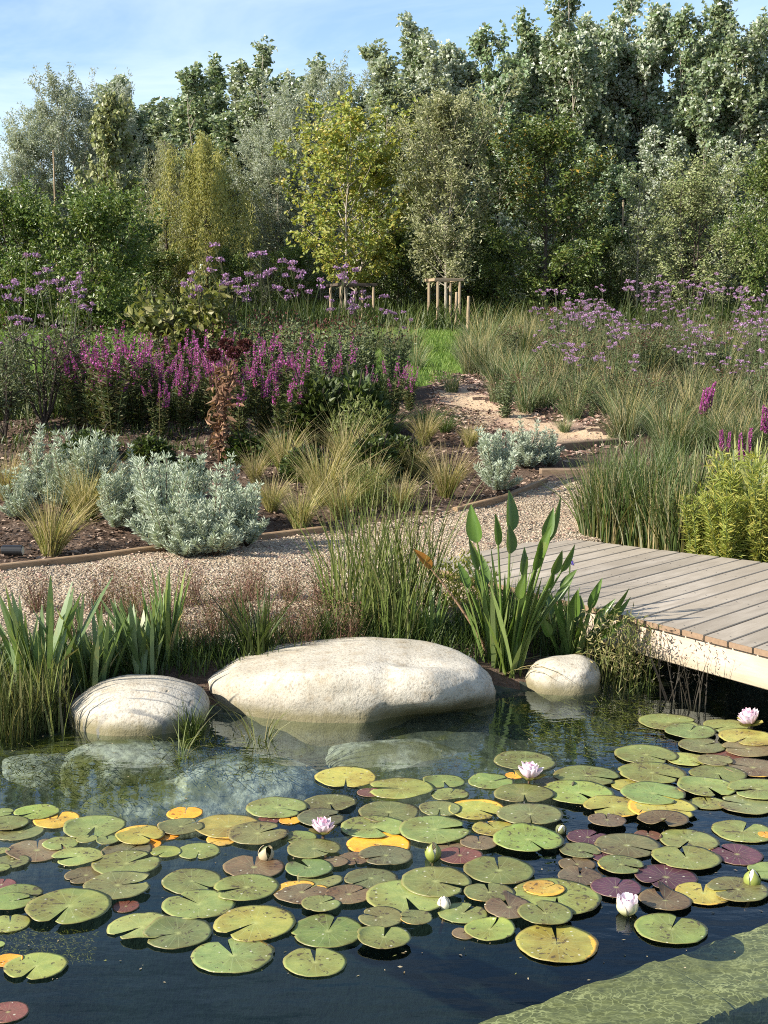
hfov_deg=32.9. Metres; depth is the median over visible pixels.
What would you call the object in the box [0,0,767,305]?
sky
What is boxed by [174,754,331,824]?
submerged rock
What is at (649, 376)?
meadow grass tuft
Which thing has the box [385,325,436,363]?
meadow grass tuft
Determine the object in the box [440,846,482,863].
lily pad
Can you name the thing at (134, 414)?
purple loosestrife
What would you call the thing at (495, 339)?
meadow grass tuft
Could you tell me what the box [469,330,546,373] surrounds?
meadow grass tuft
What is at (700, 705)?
wispy weed
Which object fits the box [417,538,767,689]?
boardwalk
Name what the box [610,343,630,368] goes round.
tall perennial
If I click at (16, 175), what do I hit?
silver willow
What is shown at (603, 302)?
purple verbena
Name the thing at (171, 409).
bed growth
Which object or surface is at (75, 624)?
dry weed
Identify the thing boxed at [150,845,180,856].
lily pad
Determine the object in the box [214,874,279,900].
lily pad
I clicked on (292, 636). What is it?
dry weed
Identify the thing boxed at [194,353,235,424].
purple loosestrife
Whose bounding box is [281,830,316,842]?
lily pad
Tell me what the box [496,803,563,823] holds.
lily pad
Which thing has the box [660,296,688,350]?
purple verbena
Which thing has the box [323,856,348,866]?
lily pad
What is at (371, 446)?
dark perennial
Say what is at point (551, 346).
tall perennial
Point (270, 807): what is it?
lily pad
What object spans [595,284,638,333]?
purple verbena
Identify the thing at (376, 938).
lily pad
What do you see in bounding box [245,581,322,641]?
dry weed
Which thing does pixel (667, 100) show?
poplar
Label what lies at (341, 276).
purple verbena
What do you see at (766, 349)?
tall perennial
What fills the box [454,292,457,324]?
wooden stake
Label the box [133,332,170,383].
tall perennial
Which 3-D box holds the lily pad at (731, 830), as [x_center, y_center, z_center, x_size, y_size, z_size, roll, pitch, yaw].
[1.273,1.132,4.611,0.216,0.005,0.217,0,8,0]
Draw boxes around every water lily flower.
[309,816,336,856]
[514,761,545,799]
[616,892,637,916]
[737,708,762,728]
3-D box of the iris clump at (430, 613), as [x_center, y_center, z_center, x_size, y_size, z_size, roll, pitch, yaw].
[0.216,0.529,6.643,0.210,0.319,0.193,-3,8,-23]
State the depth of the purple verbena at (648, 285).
25.23 m
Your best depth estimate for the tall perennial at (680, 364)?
18.89 m
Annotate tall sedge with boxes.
[273,460,453,636]
[287,443,446,621]
[326,508,458,639]
[335,468,501,617]
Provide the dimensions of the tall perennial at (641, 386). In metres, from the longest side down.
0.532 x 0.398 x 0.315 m
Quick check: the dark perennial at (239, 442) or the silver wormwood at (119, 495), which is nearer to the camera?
the silver wormwood at (119, 495)
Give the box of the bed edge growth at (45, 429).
[0,414,324,461]
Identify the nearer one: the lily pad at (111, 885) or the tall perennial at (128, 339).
the lily pad at (111, 885)
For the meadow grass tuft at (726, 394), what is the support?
on the ground at (424, 398)
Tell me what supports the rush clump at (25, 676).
on the water
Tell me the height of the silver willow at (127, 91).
7.731 m
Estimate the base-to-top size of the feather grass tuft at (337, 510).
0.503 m
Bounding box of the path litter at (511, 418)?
[436,382,611,441]
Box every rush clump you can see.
[0,620,57,735]
[0,630,76,733]
[0,659,21,713]
[0,665,57,749]
[11,665,73,733]
[24,639,80,744]
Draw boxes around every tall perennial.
[0,311,34,397]
[48,328,88,388]
[77,322,119,381]
[105,320,147,386]
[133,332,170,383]
[197,321,240,391]
[226,311,273,391]
[248,309,302,393]
[278,322,321,381]
[292,317,342,378]
[318,315,369,377]
[333,311,381,378]
[377,325,416,379]
[491,374,519,417]
[496,325,522,360]
[516,377,532,401]
[530,337,549,363]
[531,363,555,398]
[535,335,553,364]
[540,306,569,338]
[542,334,571,374]
[543,361,557,376]
[551,326,577,348]
[557,388,571,414]
[561,345,595,380]
[567,343,593,365]
[570,306,597,337]
[578,328,599,352]
[578,368,603,401]
[586,391,600,416]
[587,345,604,370]
[599,370,625,401]
[603,322,620,355]
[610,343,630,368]
[612,345,640,381]
[622,373,653,409]
[628,335,648,351]
[629,343,641,372]
[630,339,657,376]
[631,331,662,369]
[635,367,647,382]
[638,332,661,355]
[646,377,671,413]
[659,324,687,370]
[661,375,680,400]
[670,337,699,380]
[676,333,696,364]
[677,321,702,354]
[688,335,720,381]
[702,331,731,379]
[711,365,741,393]
[714,328,732,357]
[720,322,745,345]
[751,371,767,412]
[755,321,767,359]
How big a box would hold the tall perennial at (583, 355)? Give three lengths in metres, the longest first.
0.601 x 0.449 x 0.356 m
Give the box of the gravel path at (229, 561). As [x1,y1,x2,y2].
[0,480,622,651]
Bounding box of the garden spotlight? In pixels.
[1,545,23,557]
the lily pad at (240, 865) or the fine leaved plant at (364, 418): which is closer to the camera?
the lily pad at (240, 865)
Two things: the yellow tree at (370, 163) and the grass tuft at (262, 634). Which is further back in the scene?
the yellow tree at (370, 163)
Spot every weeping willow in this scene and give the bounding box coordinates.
[128,138,210,300]
[148,129,274,306]
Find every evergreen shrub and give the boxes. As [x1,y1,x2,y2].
[122,233,193,308]
[200,243,265,317]
[262,234,337,313]
[352,227,441,315]
[397,231,488,312]
[425,211,537,316]
[563,223,643,311]
[605,238,685,312]
[682,210,767,312]
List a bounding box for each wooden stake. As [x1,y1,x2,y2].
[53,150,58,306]
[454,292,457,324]
[466,296,469,328]
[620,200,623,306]
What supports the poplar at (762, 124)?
on the ground at (424, 398)
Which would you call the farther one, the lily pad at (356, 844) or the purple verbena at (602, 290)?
the purple verbena at (602, 290)
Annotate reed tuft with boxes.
[152,710,219,768]
[196,689,296,753]
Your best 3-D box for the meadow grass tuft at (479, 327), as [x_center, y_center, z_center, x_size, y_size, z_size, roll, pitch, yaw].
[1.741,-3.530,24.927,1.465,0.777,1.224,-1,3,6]
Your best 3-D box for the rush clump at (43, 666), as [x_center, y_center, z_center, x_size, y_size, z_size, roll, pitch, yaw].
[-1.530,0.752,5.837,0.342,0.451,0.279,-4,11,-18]
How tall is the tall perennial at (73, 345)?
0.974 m
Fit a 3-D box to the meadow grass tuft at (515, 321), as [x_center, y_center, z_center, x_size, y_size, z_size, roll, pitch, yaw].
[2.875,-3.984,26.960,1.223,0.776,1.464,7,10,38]
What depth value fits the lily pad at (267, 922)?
3.88 m
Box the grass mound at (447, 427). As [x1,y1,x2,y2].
[420,409,481,432]
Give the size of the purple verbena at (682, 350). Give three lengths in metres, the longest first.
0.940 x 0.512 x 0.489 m
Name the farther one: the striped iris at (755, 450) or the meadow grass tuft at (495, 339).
the meadow grass tuft at (495, 339)
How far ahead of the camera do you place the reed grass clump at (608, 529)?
9.33 m
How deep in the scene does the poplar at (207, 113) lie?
42.02 m
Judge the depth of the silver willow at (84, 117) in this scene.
36.81 m
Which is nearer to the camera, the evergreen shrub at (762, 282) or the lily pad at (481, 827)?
the lily pad at (481, 827)
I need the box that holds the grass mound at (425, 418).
[394,399,462,427]
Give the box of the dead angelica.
[205,337,252,461]
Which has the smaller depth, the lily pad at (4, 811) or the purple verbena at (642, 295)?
the lily pad at (4, 811)
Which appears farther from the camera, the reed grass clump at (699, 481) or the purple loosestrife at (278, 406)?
the purple loosestrife at (278, 406)
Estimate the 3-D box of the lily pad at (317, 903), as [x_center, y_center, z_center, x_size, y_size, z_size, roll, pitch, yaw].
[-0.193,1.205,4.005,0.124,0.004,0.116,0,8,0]
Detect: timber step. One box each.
[536,438,621,450]
[539,467,622,475]
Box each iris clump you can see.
[0,575,112,697]
[32,595,134,694]
[87,598,140,669]
[101,594,171,674]
[140,562,191,667]
[404,583,449,641]
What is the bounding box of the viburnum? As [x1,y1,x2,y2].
[117,264,244,382]
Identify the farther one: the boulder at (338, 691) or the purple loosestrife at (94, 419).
the purple loosestrife at (94, 419)
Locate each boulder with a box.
[68,674,209,741]
[208,637,495,746]
[525,654,600,707]
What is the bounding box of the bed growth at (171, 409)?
[0,364,424,421]
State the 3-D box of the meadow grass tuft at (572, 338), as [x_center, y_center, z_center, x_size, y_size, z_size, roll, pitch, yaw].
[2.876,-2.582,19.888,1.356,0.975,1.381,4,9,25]
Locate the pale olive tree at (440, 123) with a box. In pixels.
[381,68,525,315]
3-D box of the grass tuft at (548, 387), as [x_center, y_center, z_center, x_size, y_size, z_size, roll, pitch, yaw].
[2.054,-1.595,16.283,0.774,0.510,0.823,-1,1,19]
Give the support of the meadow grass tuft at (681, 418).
on the ground at (424, 398)
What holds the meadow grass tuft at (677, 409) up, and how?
on the ground at (424, 398)
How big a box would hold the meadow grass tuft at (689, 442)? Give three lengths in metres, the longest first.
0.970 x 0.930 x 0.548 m
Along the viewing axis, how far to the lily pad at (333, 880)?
4.20 m
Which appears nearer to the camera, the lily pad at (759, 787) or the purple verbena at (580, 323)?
the lily pad at (759, 787)
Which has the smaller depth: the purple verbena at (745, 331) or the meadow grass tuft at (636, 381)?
the meadow grass tuft at (636, 381)
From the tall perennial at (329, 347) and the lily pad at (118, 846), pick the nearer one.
the lily pad at (118, 846)
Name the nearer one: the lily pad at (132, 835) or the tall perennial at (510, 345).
the lily pad at (132, 835)
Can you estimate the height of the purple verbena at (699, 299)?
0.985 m
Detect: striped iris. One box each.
[698,425,767,492]
[733,441,767,509]
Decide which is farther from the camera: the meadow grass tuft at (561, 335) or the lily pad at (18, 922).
the meadow grass tuft at (561, 335)
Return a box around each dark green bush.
[0,169,75,330]
[12,166,175,333]
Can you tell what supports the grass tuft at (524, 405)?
on the ground at (424, 398)
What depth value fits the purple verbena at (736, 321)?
19.73 m
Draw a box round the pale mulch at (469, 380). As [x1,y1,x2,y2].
[426,370,641,467]
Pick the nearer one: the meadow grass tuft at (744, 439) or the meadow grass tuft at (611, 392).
the meadow grass tuft at (744, 439)
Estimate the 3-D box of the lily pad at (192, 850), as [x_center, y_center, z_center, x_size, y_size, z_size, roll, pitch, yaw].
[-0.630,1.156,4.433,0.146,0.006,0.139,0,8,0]
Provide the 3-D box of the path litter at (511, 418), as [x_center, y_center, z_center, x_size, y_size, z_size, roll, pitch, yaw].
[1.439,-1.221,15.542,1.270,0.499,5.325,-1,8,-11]
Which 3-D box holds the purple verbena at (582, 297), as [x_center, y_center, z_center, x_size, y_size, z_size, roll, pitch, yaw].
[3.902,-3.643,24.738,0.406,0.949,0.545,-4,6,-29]
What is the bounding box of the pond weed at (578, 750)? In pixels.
[0,693,666,963]
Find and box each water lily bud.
[258,845,273,860]
[425,842,440,865]
[437,896,450,933]
[556,823,566,834]
[743,869,760,911]
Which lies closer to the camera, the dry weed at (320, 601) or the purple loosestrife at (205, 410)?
the dry weed at (320, 601)
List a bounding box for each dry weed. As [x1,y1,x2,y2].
[10,569,57,613]
[37,595,85,640]
[77,563,124,614]
[105,564,196,630]
[106,567,150,616]
[127,584,202,642]
[172,560,219,606]
[178,597,236,654]
[191,576,262,634]
[216,564,278,624]
[232,558,275,601]
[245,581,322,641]
[267,561,310,601]
[269,597,331,644]
[281,580,339,639]
[289,556,343,607]
[315,598,372,638]
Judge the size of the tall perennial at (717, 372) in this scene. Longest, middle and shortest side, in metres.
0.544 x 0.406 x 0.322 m
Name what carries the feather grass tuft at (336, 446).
on the ground at (424, 398)
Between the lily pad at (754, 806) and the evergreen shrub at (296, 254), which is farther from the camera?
the evergreen shrub at (296, 254)
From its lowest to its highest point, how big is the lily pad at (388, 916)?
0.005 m
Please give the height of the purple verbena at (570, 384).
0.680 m
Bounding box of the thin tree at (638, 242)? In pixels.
[613,164,667,306]
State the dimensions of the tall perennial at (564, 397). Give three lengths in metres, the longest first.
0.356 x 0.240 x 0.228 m
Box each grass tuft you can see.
[0,437,43,500]
[3,470,124,556]
[32,443,134,522]
[161,685,218,748]
[188,574,316,655]
[230,442,289,482]
[231,317,272,343]
[235,411,322,471]
[245,464,303,512]
[249,324,282,353]
[258,419,394,505]
[263,468,350,528]
[265,307,304,340]
[265,329,299,356]
[278,592,360,639]
[289,463,390,520]
[299,321,326,344]
[310,404,387,469]
[328,449,404,499]
[332,315,377,342]
[341,330,371,350]
[345,593,400,633]
[350,322,390,350]
[367,319,412,350]
[369,323,417,347]
[374,324,412,356]
[374,458,432,510]
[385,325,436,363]
[390,307,430,349]
[392,438,438,478]
[400,401,456,446]
[406,437,492,498]
[407,349,435,369]
[428,363,465,392]
[443,301,511,339]
[443,330,478,358]
[444,308,519,346]
[445,322,502,364]
[447,332,484,349]
[448,337,488,373]
[450,417,488,447]
[452,324,468,342]
[454,316,496,335]
[454,323,520,374]
[454,325,498,357]
[458,309,511,342]
[465,322,511,349]
[467,339,528,384]
[469,327,518,358]
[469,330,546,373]
[470,315,504,329]
[478,364,525,401]
[485,314,554,356]
[488,331,552,391]
[488,369,558,413]
[491,356,547,396]
[494,313,533,339]
[494,315,526,334]
[496,340,542,372]
[497,309,534,329]
[498,313,557,354]
[502,302,538,330]
[506,318,541,337]
[515,301,557,329]
[516,352,579,390]
[518,336,574,369]
[519,364,569,408]
[521,323,592,350]
[525,331,595,373]
[526,303,564,324]
[528,342,597,392]
[529,364,561,402]
[538,323,609,349]
[541,377,588,419]
[543,341,606,382]
[545,358,603,403]
[546,341,631,379]
[547,407,582,432]
[550,358,607,400]
[555,331,614,367]
[569,381,670,442]
[574,336,655,383]
[577,351,642,389]
[578,364,630,404]
[580,364,647,414]
[584,371,650,415]
[589,369,682,424]
[592,370,677,428]
[595,314,667,363]
[595,379,663,434]
[602,349,684,393]
[611,369,677,401]
[611,394,722,455]
[614,328,674,377]
[615,365,660,395]
[617,391,696,441]
[623,326,689,368]
[628,380,706,443]
[640,411,710,455]
[643,364,705,405]
[643,399,714,441]
[645,370,721,415]
[646,302,720,355]
[651,380,703,420]
[654,310,743,347]
[663,361,732,409]
[667,344,718,393]
[667,372,734,422]
[670,381,761,422]
[670,393,761,449]
[678,383,742,431]
[683,394,754,436]
[689,364,762,410]
[690,366,736,396]
[692,312,750,354]
[693,391,766,452]
[694,320,759,374]
[694,398,760,454]
[696,352,752,394]
[698,374,755,417]
[701,317,760,361]
[709,365,766,416]
[717,390,767,449]
[721,380,767,427]
[729,392,767,446]
[747,363,767,392]
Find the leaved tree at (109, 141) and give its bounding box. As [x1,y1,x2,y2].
[73,90,141,297]
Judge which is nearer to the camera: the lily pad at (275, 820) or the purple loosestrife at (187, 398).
the lily pad at (275, 820)
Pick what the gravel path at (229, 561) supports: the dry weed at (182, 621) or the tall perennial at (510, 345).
the dry weed at (182, 621)
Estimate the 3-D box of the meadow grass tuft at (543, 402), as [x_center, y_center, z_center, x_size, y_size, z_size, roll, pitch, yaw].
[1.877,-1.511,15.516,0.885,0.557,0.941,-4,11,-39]
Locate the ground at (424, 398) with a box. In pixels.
[0,328,767,721]
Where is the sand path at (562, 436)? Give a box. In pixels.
[429,382,611,442]
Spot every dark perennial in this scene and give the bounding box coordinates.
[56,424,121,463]
[122,432,177,463]
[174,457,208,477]
[215,425,274,464]
[255,426,293,465]
[269,367,362,449]
[277,440,332,482]
[315,363,395,437]
[340,428,405,483]
[372,431,431,474]
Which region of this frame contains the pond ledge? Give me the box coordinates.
[479,923,767,1023]
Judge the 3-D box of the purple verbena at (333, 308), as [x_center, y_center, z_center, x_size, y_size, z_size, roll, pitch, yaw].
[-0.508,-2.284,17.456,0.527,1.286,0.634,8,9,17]
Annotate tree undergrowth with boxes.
[0,296,767,331]
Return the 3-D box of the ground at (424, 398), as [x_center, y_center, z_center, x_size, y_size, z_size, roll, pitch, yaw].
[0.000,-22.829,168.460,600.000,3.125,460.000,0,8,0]
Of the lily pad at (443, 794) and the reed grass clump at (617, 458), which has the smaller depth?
the lily pad at (443, 794)
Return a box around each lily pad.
[0,808,13,816]
[0,815,28,829]
[0,823,44,840]
[0,847,9,853]
[0,855,29,867]
[0,863,10,871]
[0,879,16,887]
[0,884,43,900]
[0,892,31,909]
[0,914,30,932]
[0,953,22,966]
[0,1001,28,1022]
[3,952,68,979]
[5,838,64,861]
[13,804,59,819]
[24,888,111,923]
[33,811,79,828]
[42,836,78,849]
[51,847,103,865]
[63,815,126,837]
[64,866,99,883]
[76,835,97,842]
[83,871,150,899]
[91,850,161,873]
[96,835,118,844]
[101,842,151,857]
[107,912,166,938]
[112,900,139,912]
[115,825,164,844]
[133,839,161,848]
[143,916,212,948]
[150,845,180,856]
[157,818,203,834]
[158,833,179,840]
[161,868,221,893]
[161,889,235,918]
[166,807,202,818]
[179,843,219,858]
[191,938,274,972]
[194,814,260,838]
[206,837,234,845]
[213,905,295,941]
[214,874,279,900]
[223,855,284,876]
[228,821,288,844]
[246,796,307,817]
[258,817,278,822]
[273,880,328,903]
[279,816,299,823]
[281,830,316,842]
[283,947,346,976]
[285,858,332,877]
[287,838,341,858]
[291,913,363,947]
[297,808,343,825]
[297,871,342,887]
[301,895,340,911]
[304,794,356,809]
[314,766,376,786]
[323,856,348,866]
[325,884,368,903]
[340,852,369,864]
[341,815,402,837]
[344,868,397,888]
[346,832,410,856]
[357,788,377,796]
[357,926,410,948]
[358,801,418,821]
[358,845,412,864]
[358,906,402,927]
[366,879,447,911]
[370,777,434,798]
[399,815,470,843]
[400,910,431,924]
[401,866,471,897]
[419,801,460,815]
[423,774,465,787]
[431,788,468,799]
[437,842,463,851]
[438,902,488,923]
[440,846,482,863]
[448,799,503,819]
[452,927,473,939]
[460,835,496,849]
[463,856,534,883]
[464,883,514,901]
[464,916,515,940]
[468,772,513,788]
[472,820,512,835]
[484,890,529,918]
[493,822,563,851]
[494,750,556,769]
[494,783,554,801]
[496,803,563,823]
[505,772,521,778]
[513,877,601,914]
[515,924,598,962]
[517,900,572,924]
[523,880,565,895]
[533,777,574,785]
[544,780,614,803]
[553,765,619,784]
[558,857,595,871]
[558,865,602,884]
[559,842,600,857]
[566,829,606,844]
[583,795,641,817]
[588,813,625,826]
[590,877,641,897]
[593,853,609,860]
[594,833,660,857]
[597,855,643,873]
[611,779,635,789]
[614,744,678,762]
[618,762,686,782]
[620,781,685,804]
[628,795,697,821]
[634,830,661,839]
[634,864,698,889]
[634,913,707,943]
[637,810,688,826]
[638,713,699,729]
[638,881,691,910]
[651,845,721,869]
[659,829,719,849]
[664,723,715,738]
[667,752,706,765]
[675,882,729,904]
[677,776,735,796]
[678,738,725,752]
[688,765,746,781]
[689,797,724,809]
[697,754,732,765]
[703,719,750,731]
[707,750,749,758]
[707,876,767,901]
[711,820,767,842]
[711,843,763,865]
[718,728,767,745]
[718,794,767,814]
[722,740,767,756]
[723,758,767,776]
[727,778,767,799]
[747,862,767,880]
[758,831,767,837]
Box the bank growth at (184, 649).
[0,580,579,684]
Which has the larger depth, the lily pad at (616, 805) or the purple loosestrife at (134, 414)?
the purple loosestrife at (134, 414)
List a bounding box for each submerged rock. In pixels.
[2,753,65,789]
[60,739,205,800]
[80,779,231,841]
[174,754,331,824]
[325,738,456,772]
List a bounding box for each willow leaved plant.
[676,490,734,554]
[692,480,763,558]
[704,445,767,535]
[728,476,767,562]
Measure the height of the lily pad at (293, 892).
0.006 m
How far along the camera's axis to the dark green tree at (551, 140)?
32.01 m
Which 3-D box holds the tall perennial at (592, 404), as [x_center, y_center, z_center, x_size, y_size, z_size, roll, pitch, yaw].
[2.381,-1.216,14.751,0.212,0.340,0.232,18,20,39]
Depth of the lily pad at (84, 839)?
4.52 m
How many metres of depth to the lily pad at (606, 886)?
4.13 m
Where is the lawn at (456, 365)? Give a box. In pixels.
[0,330,464,387]
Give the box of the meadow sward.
[474,317,767,488]
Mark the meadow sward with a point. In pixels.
(682, 451)
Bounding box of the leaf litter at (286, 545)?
[0,480,595,641]
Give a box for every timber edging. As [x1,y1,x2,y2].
[0,526,326,570]
[452,478,547,511]
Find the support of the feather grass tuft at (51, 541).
on the ground at (424, 398)
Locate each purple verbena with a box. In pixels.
[0,252,43,407]
[0,276,76,390]
[0,332,28,393]
[7,314,56,425]
[32,279,96,361]
[33,267,87,377]
[178,277,248,368]
[181,270,251,380]
[205,241,286,358]
[241,269,324,376]
[272,263,358,376]
[277,260,348,364]
[324,295,371,375]
[347,280,389,372]
[379,308,412,378]
[529,301,573,340]
[533,330,565,365]
[533,342,574,413]
[535,289,569,333]
[535,307,562,343]
[546,289,598,374]
[548,316,571,353]
[559,303,591,338]
[562,356,584,408]
[565,351,610,419]
[568,340,617,413]
[569,303,592,336]
[569,311,590,341]
[572,299,608,344]
[572,315,619,370]
[574,300,608,362]
[577,310,603,338]
[578,296,602,334]
[580,312,614,368]
[581,307,620,380]
[583,298,603,341]
[588,316,626,382]
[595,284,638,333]
[595,352,639,417]
[613,313,662,398]
[624,275,663,340]
[624,319,643,348]
[630,281,666,337]
[640,323,658,344]
[641,290,663,339]
[643,281,675,340]
[643,300,665,341]
[646,308,688,377]
[647,297,673,342]
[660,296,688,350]
[662,289,701,334]
[666,331,705,398]
[673,297,702,333]
[677,313,713,364]
[678,279,709,334]
[681,329,706,362]
[686,272,726,333]
[686,320,708,377]
[687,343,731,417]
[703,286,754,334]
[707,331,751,385]
[712,359,741,396]
[718,287,743,335]
[732,307,755,358]
[732,320,759,364]
[732,330,767,406]
[733,286,767,343]
[734,305,767,372]
[734,316,760,377]
[739,293,767,359]
[739,310,767,403]
[739,355,767,418]
[747,299,767,371]
[753,312,767,379]
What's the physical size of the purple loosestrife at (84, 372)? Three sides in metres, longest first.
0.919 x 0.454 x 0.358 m
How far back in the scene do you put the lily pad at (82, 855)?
4.39 m
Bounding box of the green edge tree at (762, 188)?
[728,137,767,322]
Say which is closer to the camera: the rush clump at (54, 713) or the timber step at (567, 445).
the rush clump at (54, 713)
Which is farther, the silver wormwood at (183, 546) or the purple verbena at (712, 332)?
the purple verbena at (712, 332)
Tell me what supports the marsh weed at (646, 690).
on the pond bed
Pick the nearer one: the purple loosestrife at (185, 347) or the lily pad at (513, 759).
the lily pad at (513, 759)
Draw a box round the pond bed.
[0,629,767,1023]
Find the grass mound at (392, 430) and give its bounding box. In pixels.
[364,406,429,438]
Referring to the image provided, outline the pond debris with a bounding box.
[11,734,761,980]
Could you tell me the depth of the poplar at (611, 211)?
39.21 m
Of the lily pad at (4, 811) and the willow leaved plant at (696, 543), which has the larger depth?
the willow leaved plant at (696, 543)
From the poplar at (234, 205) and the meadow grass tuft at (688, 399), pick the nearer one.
the meadow grass tuft at (688, 399)
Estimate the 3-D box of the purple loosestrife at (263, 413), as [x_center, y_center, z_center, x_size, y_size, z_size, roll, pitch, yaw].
[-1.305,-1.216,13.570,0.434,0.874,0.341,-5,9,-31]
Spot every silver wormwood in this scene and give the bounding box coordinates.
[0,464,45,519]
[1,423,70,501]
[29,430,90,507]
[59,427,128,512]
[95,465,139,528]
[111,443,158,502]
[118,450,179,526]
[124,450,204,551]
[156,452,214,510]
[158,494,211,556]
[175,462,259,555]
[202,451,250,528]
[222,479,269,545]
[472,425,522,491]
[505,415,551,467]
[538,429,563,465]
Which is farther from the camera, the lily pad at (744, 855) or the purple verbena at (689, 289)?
the purple verbena at (689, 289)
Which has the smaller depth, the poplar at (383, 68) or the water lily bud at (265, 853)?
the water lily bud at (265, 853)
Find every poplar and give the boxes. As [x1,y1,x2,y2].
[70,103,158,303]
[87,74,178,290]
[119,96,157,307]
[127,93,193,307]
[140,188,179,302]
[160,51,246,307]
[204,65,288,284]
[204,157,259,305]
[212,34,322,309]
[272,68,339,310]
[287,51,377,308]
[333,38,423,307]
[360,189,427,307]
[382,32,481,307]
[391,27,454,306]
[396,11,505,307]
[458,5,556,307]
[490,18,599,307]
[492,116,566,309]
[521,10,622,309]
[531,0,634,297]
[567,142,644,305]
[593,19,646,304]
[596,0,685,304]
[624,125,694,310]
[625,86,699,303]
[645,0,755,300]
[675,0,767,302]
[676,19,766,273]
[697,135,761,308]
[732,109,767,304]
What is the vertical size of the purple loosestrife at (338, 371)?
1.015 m
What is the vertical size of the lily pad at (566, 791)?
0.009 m
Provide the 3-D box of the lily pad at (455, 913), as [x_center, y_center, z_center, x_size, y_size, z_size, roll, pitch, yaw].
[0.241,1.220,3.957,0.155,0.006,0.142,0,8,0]
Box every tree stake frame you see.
[327,283,376,320]
[425,278,463,327]
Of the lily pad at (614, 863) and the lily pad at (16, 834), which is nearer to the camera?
the lily pad at (614, 863)
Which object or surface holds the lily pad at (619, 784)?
on the water
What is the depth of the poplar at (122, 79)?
43.22 m
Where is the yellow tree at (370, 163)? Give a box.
[269,76,452,314]
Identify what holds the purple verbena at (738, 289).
on the ground at (424, 398)
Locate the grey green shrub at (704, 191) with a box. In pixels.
[609,139,767,319]
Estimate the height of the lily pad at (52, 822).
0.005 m
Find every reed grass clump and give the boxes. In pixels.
[524,445,626,536]
[556,430,696,546]
[559,437,658,499]
[565,431,690,543]
[573,431,659,487]
[580,438,717,549]
[583,418,698,505]
[599,449,757,552]
[624,423,715,498]
[632,420,743,514]
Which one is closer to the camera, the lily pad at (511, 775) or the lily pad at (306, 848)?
the lily pad at (306, 848)
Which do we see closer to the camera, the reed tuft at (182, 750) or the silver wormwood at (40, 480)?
the reed tuft at (182, 750)
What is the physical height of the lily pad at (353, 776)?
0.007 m
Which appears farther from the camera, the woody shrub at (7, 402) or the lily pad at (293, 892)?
the woody shrub at (7, 402)
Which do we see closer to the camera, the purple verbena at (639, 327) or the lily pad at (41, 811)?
the lily pad at (41, 811)
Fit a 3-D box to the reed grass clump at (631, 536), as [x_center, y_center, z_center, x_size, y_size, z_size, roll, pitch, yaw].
[1.883,-0.161,9.416,1.158,0.904,0.928,-6,10,-39]
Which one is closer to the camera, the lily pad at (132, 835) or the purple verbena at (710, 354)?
the lily pad at (132, 835)
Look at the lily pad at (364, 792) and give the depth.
5.00 m
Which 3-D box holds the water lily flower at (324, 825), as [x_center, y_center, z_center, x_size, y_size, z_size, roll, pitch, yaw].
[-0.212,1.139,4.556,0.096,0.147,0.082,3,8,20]
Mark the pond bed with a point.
(446, 977)
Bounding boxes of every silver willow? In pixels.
[0,94,80,308]
[0,146,58,294]
[16,62,119,296]
[71,66,160,300]
[222,112,312,312]
[232,50,382,310]
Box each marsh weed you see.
[572,602,658,710]
[596,614,663,713]
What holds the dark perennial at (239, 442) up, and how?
on the ground at (424, 398)
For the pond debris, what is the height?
0.006 m
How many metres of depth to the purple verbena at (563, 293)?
24.51 m
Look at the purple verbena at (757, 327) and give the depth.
15.43 m
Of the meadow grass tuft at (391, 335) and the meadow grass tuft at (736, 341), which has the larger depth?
the meadow grass tuft at (391, 335)
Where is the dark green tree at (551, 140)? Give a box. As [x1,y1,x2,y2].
[463,102,617,321]
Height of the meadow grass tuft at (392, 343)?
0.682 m
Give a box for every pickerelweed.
[413,491,594,683]
[539,560,636,675]
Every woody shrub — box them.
[0,306,100,427]
[0,333,34,439]
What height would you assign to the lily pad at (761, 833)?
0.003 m
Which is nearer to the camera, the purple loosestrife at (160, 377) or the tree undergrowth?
the purple loosestrife at (160, 377)
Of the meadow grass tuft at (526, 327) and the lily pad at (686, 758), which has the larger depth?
the meadow grass tuft at (526, 327)
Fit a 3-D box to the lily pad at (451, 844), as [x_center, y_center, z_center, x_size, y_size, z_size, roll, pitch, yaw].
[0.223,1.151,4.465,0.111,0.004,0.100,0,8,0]
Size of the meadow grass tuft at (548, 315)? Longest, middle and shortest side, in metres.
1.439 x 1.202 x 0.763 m
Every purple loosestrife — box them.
[47,334,97,429]
[51,356,88,423]
[53,348,86,402]
[66,339,99,414]
[69,342,115,429]
[82,320,136,434]
[97,353,131,431]
[98,329,156,429]
[111,332,152,406]
[129,345,164,419]
[134,340,178,423]
[141,371,176,438]
[163,329,199,405]
[172,355,202,432]
[176,353,199,422]
[187,337,232,424]
[192,329,234,408]
[194,336,231,422]
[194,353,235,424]
[216,354,254,432]
[235,353,279,435]
[241,325,281,411]
[244,344,271,390]
[268,343,299,402]
[270,363,307,438]
[277,328,325,424]
[314,334,357,380]
[365,365,379,390]
[381,356,410,418]
[397,366,418,411]
[697,382,715,428]
[719,429,730,466]
[738,428,752,481]
[760,405,767,457]
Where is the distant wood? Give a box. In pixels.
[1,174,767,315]
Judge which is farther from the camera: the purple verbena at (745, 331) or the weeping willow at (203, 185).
the weeping willow at (203, 185)
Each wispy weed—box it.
[641,624,694,711]
[668,650,697,712]
[679,630,716,716]
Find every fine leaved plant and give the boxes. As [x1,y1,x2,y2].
[323,388,390,458]
[342,460,393,509]
[432,548,498,613]

